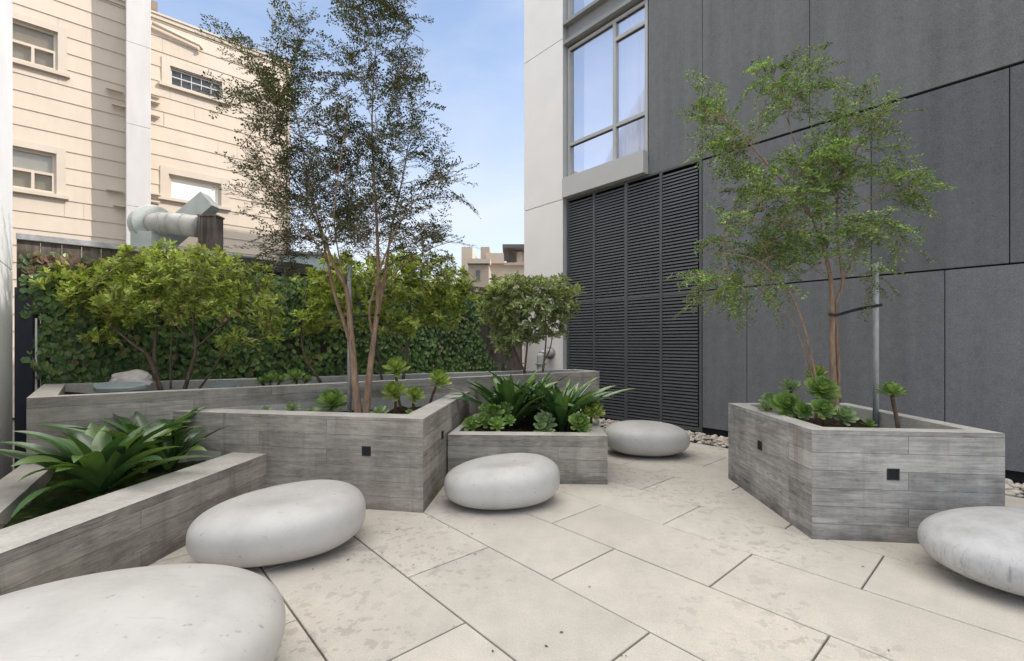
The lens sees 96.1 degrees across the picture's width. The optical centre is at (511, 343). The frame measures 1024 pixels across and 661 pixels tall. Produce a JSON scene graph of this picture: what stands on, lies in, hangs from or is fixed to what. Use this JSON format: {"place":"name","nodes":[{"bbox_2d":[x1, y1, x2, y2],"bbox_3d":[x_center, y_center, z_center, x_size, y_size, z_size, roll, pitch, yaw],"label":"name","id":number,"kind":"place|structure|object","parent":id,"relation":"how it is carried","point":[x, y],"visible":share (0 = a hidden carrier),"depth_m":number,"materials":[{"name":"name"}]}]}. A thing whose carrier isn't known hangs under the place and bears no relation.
{"place":"outdoors","nodes":[
{"label":"outdoors","id":0,"kind":"place"},
{"bbox_2d":[153,0,524,283],"label":"sky","id":1,"kind":"structure","parent":0,"point":[476,55],"materials":[{"name":"blue"}]},
{"bbox_2d":[13,363,1022,483],"bbox_3d":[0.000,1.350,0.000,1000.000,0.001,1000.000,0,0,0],"label":"ground","id":2,"kind":"structure","parent":0,"point":[523,366],"depth_m":7.54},
{"bbox_2d":[0,0,12,479],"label":"white wall","id":3,"kind":"structure","parent":2,"relation":"on","point":[6,223],"depth_m":4.18,"materials":[{"name":"white paint"}]},
{"bbox_2d":[11,0,293,417],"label":"clapboard house","id":4,"kind":"structure","parent":2,"relation":"on","point":[115,124],"depth_m":8.83,"materials":[{"name":"beige"}]},
{"bbox_2d":[13,138,68,199],"bbox_3d":[-8.876,-3.105,7.982,1.717,0.928,0.275,0,0,-42],"label":"window","id":5,"kind":"structure","parent":4,"relation":"in","point":[35,172],"depth_m":8.29,"materials":[{"name":"beige glass"}]},
{"bbox_2d":[13,11,69,78],"bbox_3d":[-8.869,-5.541,7.988,1.734,1.310,0.275,0,0,-42],"label":"window","id":6,"kind":"structure","parent":4,"relation":"in","point":[43,49],"depth_m":8.29,"materials":[{"name":"beige glass"}]},
{"bbox_2d":[158,165,230,210],"bbox_3d":[-6.779,-3.284,9.849,1.289,0.698,0.275,0,0,-42],"label":"window","id":7,"kind":"structure","parent":4,"relation":"in","point":[175,187],"depth_m":9.76,"materials":[{"name":"white glass"}]},
{"bbox_2d":[159,56,231,105],"bbox_3d":[-6.766,-5.566,9.861,1.279,0.603,0.275,0,0,-42],"label":"window","id":8,"kind":"structure","parent":4,"relation":"in","point":[175,78],"depth_m":9.76,"materials":[{"name":"metal"}]},
{"bbox_2d":[158,247,312,337],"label":"flat roofed shed","id":9,"kind":"structure","parent":2,"relation":"on","point":[302,270],"depth_m":6.11,"materials":[{"name":"grey wood"}]},
{"bbox_2d":[127,191,220,248],"bbox_3d":[-4.537,-1.590,6.175,0.918,0.977,0.650,0,0,0],"label":"duct","id":10,"kind":"object","parent":9,"relation":"on","point":[147,225],"visible":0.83,"depth_m":5.96,"materials":[{"name":"metal"}]},
{"bbox_2d":[197,214,224,252],"bbox_3d":[-3.948,-1.385,6.039,0.245,0.567,0.182,0,0,0],"label":"wooden box","id":11,"kind":"object","parent":9,"relation":"on","point":[210,230],"visible":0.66,"depth_m":5.96,"materials":[{"name":"brown wood"}]},
{"bbox_2d":[14,233,521,469],"bbox_3d":[-2.363,0.102,6.861,6.884,2.395,0.150,0,0,-42],"label":"timber fence","id":12,"kind":"object","parent":2,"relation":"on","point":[26,385],"visible":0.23,"depth_m":4.76,"materials":[{"name":"brown wood"}]},
{"bbox_2d":[16,251,507,384],"bbox_3d":[-2.472,0.174,6.662,6.434,2.258,0.158,0,0,-42],"label":"ivy","id":13,"kind":"object","parent":12,"relation":"attached to","point":[62,349],"visible":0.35,"depth_m":5.64,"materials":[{"name":"green plant"}]},
{"bbox_2d":[274,252,338,270],"bbox_3d":[-3.943,-0.198,9.120,0.942,2.996,1.160,0,0,0],"label":"rooftop cabin","id":14,"kind":"object","parent":2,"relation":"on","point":[311,260],"visible":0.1,"depth_m":8.60,"materials":[{"name":"grey paint"}]},
{"bbox_2d":[461,247,491,286],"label":"stuccoed house","id":15,"kind":"structure","parent":2,"relation":"on","point":[475,266],"depth_m":26.00,"materials":[{"name":"beige paint"}]},
{"bbox_2d":[476,270,479,280],"bbox_3d":[-1.926,-3.813,25.975,0.231,0.616,0.030,0,0,0],"label":"window","id":16,"kind":"structure","parent":15,"relation":"in","point":[477,271],"depth_m":25.96,"materials":[{"name":"grey glass"}]},
{"bbox_2d":[481,244,523,362],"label":"stuccoed house","id":17,"kind":"structure","parent":2,"relation":"on","point":[512,255],"depth_m":30.00,"materials":[{"name":"beige paint"}]},
{"bbox_2d":[509,253,512,262],"bbox_3d":[-0.069,-5.644,30.875,0.320,0.777,0.150,0,0,0],"label":"window","id":18,"kind":"structure","parent":17,"relation":"in","point":[510,254],"depth_m":30.80,"materials":[{"name":"grey glass"}]},
{"bbox_2d":[524,0,1023,482],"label":"apartment building","id":19,"kind":"structure","parent":2,"relation":"on","point":[619,218],"depth_m":5.93,"materials":[{"name":"grey paint"}]},
{"bbox_2d":[535,346,554,369],"bbox_3d":[0.590,0.680,8.493,0.362,1.240,0.240,0,0,-42],"label":"standpipe","id":20,"kind":"object","parent":19,"relation":"attached to","point":[540,357],"visible":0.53,"depth_m":8.40,"materials":[{"name":"metal"}]},
{"bbox_2d":[568,0,593,17],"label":"window","id":21,"kind":"structure","parent":19,"relation":"in","point":[574,6],"depth_m":8.36,"materials":[{"name":"glass"}]},
{"bbox_2d":[568,0,648,175],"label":"window","id":22,"kind":"structure","parent":19,"relation":"in","point":[608,69],"depth_m":7.80,"materials":[{"name":"glass"}]},
{"bbox_2d":[149,427,1023,660],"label":"paving","id":23,"kind":"structure","parent":0,"point":[695,553],"depth_m":2.45,"materials":[{"name":"beige stone"}]},
{"bbox_2d":[0,450,265,595],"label":"concrete planter","id":24,"kind":"object","parent":23,"relation":"on","point":[67,532],"visible":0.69,"depth_m":2.68,"materials":[{"name":"grey concrete"}]},
{"bbox_2d":[0,419,211,518],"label":"strap leaved plant","id":25,"kind":"object","parent":24,"relation":"in","point":[93,461],"visible":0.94,"depth_m":3.00,"materials":[{"name":"green plant"}]},
{"bbox_2d":[37,406,207,453],"bbox_3d":[-2.909,0.740,3.691,1.101,0.434,1.042,0,0,26],"label":"strap leaved plant","id":26,"kind":"object","parent":24,"relation":"in","point":[127,427],"visible":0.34,"depth_m":3.56,"materials":[{"name":"green plant"}]},
{"bbox_2d":[132,460,157,474],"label":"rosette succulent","id":27,"kind":"object","parent":24,"relation":"in","point":[143,463],"visible":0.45,"depth_m":3.40,"materials":[{"name":"green plant"}]},
{"bbox_2d":[140,423,229,469],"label":"strap leaved plant","id":28,"kind":"object","parent":24,"relation":"in","point":[184,441],"visible":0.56,"depth_m":3.54,"materials":[{"name":"green plant"}]},
{"bbox_2d":[0,563,285,660],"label":"stone seat","id":29,"kind":"object","parent":23,"relation":"on","point":[192,612],"visible":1,"depth_m":1.57,"materials":[{"name":"white stone"}]},
{"bbox_2d":[186,480,365,567],"bbox_3d":[-1.439,1.121,2.917,0.968,0.358,0.845,0,0,0],"label":"stone seat","id":30,"kind":"object","parent":23,"relation":"on","point":[284,523],"visible":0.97,"depth_m":2.63,"materials":[{"name":"grey stone"}]},
{"bbox_2d":[26,369,598,464],"bbox_3d":[-1.510,0.855,5.270,6.302,0.890,1.512,0,0,-25],"label":"concrete planter","id":31,"kind":"object","parent":23,"relation":"on","point":[84,405],"visible":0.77,"depth_m":4.22,"materials":[{"name":"concrete"}]},
{"bbox_2d":[93,382,145,391],"bbox_3d":[-3.530,0.391,4.120,0.504,0.080,0.144,0,0,0],"label":"slate slab","id":32,"kind":"object","parent":31,"relation":"on","point":[115,386],"depth_m":4.09,"materials":[{"name":"grey stone"}]},
{"bbox_2d":[109,369,152,384],"bbox_3d":[-3.757,0.335,4.553,0.422,0.150,0.245,0,0,0],"label":"rock","id":33,"kind":"object","parent":31,"relation":"on","point":[136,375],"visible":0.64,"depth_m":4.48,"materials":[{"name":"grey stone"}]},
{"bbox_2d":[27,238,287,390],"bbox_3d":[-3.657,-0.297,4.777,2.843,1.667,1.358,0,0,0],"label":"shrub","id":34,"kind":"object","parent":31,"relation":"in","point":[108,305],"visible":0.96,"depth_m":4.60,"materials":[{"name":"green plant"}]},
{"bbox_2d":[209,383,236,387],"bbox_3d":[-2.894,0.432,4.620,0.266,0.063,0.112,0,0,0],"label":"slate slab","id":35,"kind":"object","parent":31,"relation":"on","point":[218,385],"depth_m":4.60,"materials":[{"name":"grey stone"}]},
{"bbox_2d":[254,371,288,385],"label":"rosette succulent","id":36,"kind":"object","parent":31,"relation":"in","point":[270,377],"visible":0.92,"depth_m":4.89,"materials":[{"name":"green plant"}]},
{"bbox_2d":[283,367,314,383],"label":"rosette succulent","id":37,"kind":"object","parent":31,"relation":"in","point":[293,374],"visible":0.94,"depth_m":5.10,"materials":[{"name":"green plant"}]},
{"bbox_2d":[290,249,481,382],"bbox_3d":[-1.613,-0.367,5.731,2.507,1.727,1.330,0,0,0],"label":"shrub","id":38,"kind":"object","parent":31,"relation":"in","point":[323,300],"visible":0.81,"depth_m":5.60,"materials":[{"name":"green plant"}]},
{"bbox_2d":[474,270,585,373],"bbox_3d":[0.253,-0.304,6.532,1.596,1.492,1.099,0,0,0],"label":"shrub","id":39,"kind":"object","parent":31,"relation":"in","point":[498,300],"visible":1,"depth_m":6.36,"materials":[{"name":"green plant"}]},
{"bbox_2d":[173,391,469,512],"bbox_3d":[-1.728,0.940,4.552,2.445,0.720,2.064,0,0,0],"label":"concrete planter","id":40,"kind":"object","parent":23,"relation":"on","point":[391,461],"visible":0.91,"depth_m":3.70,"materials":[{"name":"concrete"}]},
{"bbox_2d":[261,406,272,409],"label":"rosette succulent","id":41,"kind":"object","parent":40,"relation":"in","point":[266,408],"visible":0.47,"depth_m":4.11,"materials":[{"name":"green plant"}]},
{"bbox_2d":[282,401,300,410],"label":"rosette succulent","id":42,"kind":"object","parent":40,"relation":"in","point":[291,406],"visible":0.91,"depth_m":4.24,"materials":[{"name":"green plant"}]},
{"bbox_2d":[306,407,317,411],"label":"rosette succulent","id":43,"kind":"object","parent":40,"relation":"in","point":[311,409],"visible":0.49,"depth_m":4.05,"materials":[{"name":"green plant"}]},
{"bbox_2d":[314,388,346,411],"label":"rosette succulent","id":44,"kind":"object","parent":40,"relation":"in","point":[333,399],"visible":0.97,"depth_m":4.38,"materials":[{"name":"green plant"}]},
{"bbox_2d":[193,0,482,412],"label":"courtyard tree","id":45,"kind":"object","parent":40,"relation":"on","point":[351,208],"visible":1,"depth_m":4.04,"materials":[{"name":"green plant"}]},
{"bbox_2d":[337,314,379,319],"bbox_3d":[-1.388,-0.238,4.226,0.461,0.046,0.127,0,0,15],"label":"tree tie","id":46,"kind":"object","parent":45,"relation":"attached to","point":[359,316],"visible":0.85,"depth_m":4.25,"materials":[{"name":"black rubber"}]},
{"bbox_2d":[347,264,351,412],"bbox_3d":[-1.526,0.081,4.320,0.038,1.637,0.038,0,0,0],"label":"tree stake","id":47,"kind":"object","parent":40,"relation":"in","point":[349,387],"visible":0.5,"depth_m":4.31,"materials":[{"name":"grey metal"}]},
{"bbox_2d":[370,405,389,413],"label":"rosette succulent","id":48,"kind":"object","parent":40,"relation":"in","point":[379,408],"visible":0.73,"depth_m":3.99,"materials":[{"name":"green plant"}]},
{"bbox_2d":[381,381,408,413],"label":"rosette succulent","id":49,"kind":"object","parent":40,"relation":"in","point":[394,389],"visible":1,"depth_m":4.54,"materials":[{"name":"green plant"}]},
{"bbox_2d":[382,357,410,411],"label":"rosette succulent","id":50,"kind":"object","parent":40,"relation":"in","point":[395,364],"visible":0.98,"depth_m":4.69,"materials":[{"name":"green plant"}]},
{"bbox_2d":[404,386,424,410],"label":"rosette succulent","id":51,"kind":"object","parent":40,"relation":"in","point":[414,393],"visible":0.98,"depth_m":4.54,"materials":[{"name":"green plant"}]},
{"bbox_2d":[428,369,451,402],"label":"rosette succulent","id":52,"kind":"object","parent":40,"relation":"in","point":[439,375],"visible":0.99,"depth_m":4.92,"materials":[{"name":"green plant"}]},
{"bbox_2d":[444,453,559,509],"bbox_3d":[-0.077,1.124,3.777,0.942,0.351,0.726,0,0,0],"label":"stone seat","id":53,"kind":"object","parent":23,"relation":"on","point":[506,481],"visible":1,"depth_m":3.50,"materials":[{"name":"grey stone"}]},
{"bbox_2d":[448,408,607,484],"bbox_3d":[0.193,1.077,5.405,1.585,0.446,2.351,0,0,0],"label":"concrete planter","id":54,"kind":"object","parent":23,"relation":"on","point":[576,456],"visible":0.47,"depth_m":4.26,"materials":[{"name":"concrete"}]},
{"bbox_2d":[461,402,515,431],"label":"rosette succulent","id":55,"kind":"object","parent":54,"relation":"in","point":[487,417],"visible":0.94,"depth_m":4.61,"materials":[{"name":"green plant"}]},
{"bbox_2d":[441,368,580,427],"bbox_3d":[-0.089,0.604,5.111,1.580,0.673,1.544,0,0,0],"label":"strap leaved plant","id":56,"kind":"object","parent":54,"relation":"in","point":[510,393],"visible":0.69,"depth_m":4.88,"materials":[{"name":"green plant"}]},
{"bbox_2d":[485,369,571,420],"bbox_3d":[0.175,0.621,5.405,1.152,0.639,1.417,0,0,22],"label":"strap leaved plant","id":57,"kind":"object","parent":54,"relation":"in","point":[530,415],"visible":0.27,"depth_m":5.48,"materials":[{"name":"green plant"}]},
{"bbox_2d":[533,411,556,431],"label":"rosette succulent","id":58,"kind":"object","parent":54,"relation":"in","point":[543,419],"visible":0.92,"depth_m":4.57,"materials":[{"name":"green plant"}]},
{"bbox_2d":[491,376,634,431],"bbox_3d":[0.517,0.645,4.793,1.255,0.591,1.307,0,0,-31],"label":"strap leaved plant","id":59,"kind":"object","parent":54,"relation":"on","point":[575,397],"visible":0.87,"depth_m":4.72,"materials":[{"name":"green plant"}]},
{"bbox_2d":[568,412,592,431],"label":"rosette succulent","id":60,"kind":"object","parent":54,"relation":"in","point":[579,421],"visible":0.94,"depth_m":4.48,"materials":[{"name":"green plant"}]},
{"bbox_2d":[579,401,605,423],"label":"rosette succulent","id":61,"kind":"object","parent":54,"relation":"in","point":[594,409],"visible":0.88,"depth_m":4.79,"materials":[{"name":"green plant"}]},
{"bbox_2d":[329,465,889,656],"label":"leaf litter","id":62,"kind":"object","parent":23,"relation":"on","point":[560,631],"visible":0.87,"depth_m":2.44,"materials":[{"name":"brown plant"}]},
{"bbox_2d":[604,420,689,456],"bbox_3d":[1.570,1.110,5.404,0.978,0.380,0.731,0,0,0],"label":"stone seat","id":63,"kind":"object","parent":23,"relation":"on","point":[643,438],"visible":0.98,"depth_m":5.12,"materials":[{"name":"grey stone"}]},
{"bbox_2d":[728,403,1004,543],"bbox_3d":[2.605,0.938,3.678,1.230,0.725,1.495,0,0,0],"label":"concrete planter","id":64,"kind":"object","parent":23,"relation":"on","point":[887,480],"visible":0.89,"depth_m":3.03,"materials":[{"name":"concrete"}]},
{"bbox_2d":[757,392,773,411],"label":"rosette succulent","id":65,"kind":"object","parent":64,"relation":"in","point":[764,404],"visible":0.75,"depth_m":3.93,"materials":[{"name":"green plant"}]},
{"bbox_2d":[778,378,802,416],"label":"rosette succulent","id":66,"kind":"object","parent":64,"relation":"in","point":[790,384],"visible":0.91,"depth_m":3.94,"materials":[{"name":"green plant"}]},
{"bbox_2d":[768,390,813,419],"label":"rosette succulent","id":67,"kind":"object","parent":64,"relation":"in","point":[785,402],"visible":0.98,"depth_m":3.67,"materials":[{"name":"green plant"}]},
{"bbox_2d":[665,42,956,416],"bbox_3d":[2.328,-0.862,3.734,2.310,2.909,1.392,0,0,0],"label":"courtyard tree","id":68,"kind":"object","parent":64,"relation":"on","point":[800,199],"visible":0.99,"depth_m":3.62,"materials":[{"name":"green plant"}]},
{"bbox_2d":[828,303,882,316],"bbox_3d":[2.820,-0.272,3.752,0.585,0.121,0.043,0,0,-17],"label":"tree tie","id":69,"kind":"object","parent":68,"relation":"attached to","point":[850,311],"visible":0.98,"depth_m":3.74,"materials":[{"name":"black rubber"}]},
{"bbox_2d":[802,365,829,423],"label":"rosette succulent","id":70,"kind":"object","parent":64,"relation":"in","point":[819,369],"visible":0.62,"depth_m":4.00,"materials":[{"name":"green plant"}]},
{"bbox_2d":[804,375,841,426],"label":"rosette succulent","id":71,"kind":"object","parent":64,"relation":"in","point":[822,386],"visible":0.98,"depth_m":3.52,"materials":[{"name":"green plant"}]},
{"bbox_2d":[832,405,858,426],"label":"rosette succulent","id":72,"kind":"object","parent":64,"relation":"in","point":[846,413],"visible":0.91,"depth_m":3.40,"materials":[{"name":"green plant"}]},
{"bbox_2d":[860,418,876,427],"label":"rosette succulent","id":73,"kind":"object","parent":64,"relation":"in","point":[869,423],"visible":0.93,"depth_m":3.59,"materials":[{"name":"green plant"}]},
{"bbox_2d":[873,263,878,427],"bbox_3d":[3.053,0.115,3.860,0.043,1.570,0.043,0,0,0],"label":"tree stake","id":74,"kind":"object","parent":64,"relation":"in","point":[876,360],"visible":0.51,"depth_m":3.84,"materials":[{"name":"grey metal"}]},
{"bbox_2d":[873,381,907,427],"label":"rosette succulent","id":75,"kind":"object","parent":64,"relation":"on","point":[890,388],"visible":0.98,"depth_m":3.60,"materials":[{"name":"green plant"}]},
{"bbox_2d":[917,506,1023,595],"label":"stone seat","id":76,"kind":"object","parent":23,"relation":"on","point":[983,545],"visible":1,"depth_m":2.39,"materials":[{"name":"grey stone"}]},
{"bbox_2d":[599,418,1023,497],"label":"pebbles","id":77,"kind":"object","parent":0,"point":[695,441],"depth_m":6.16,"materials":[{"name":"grey gravel"}]}
]}

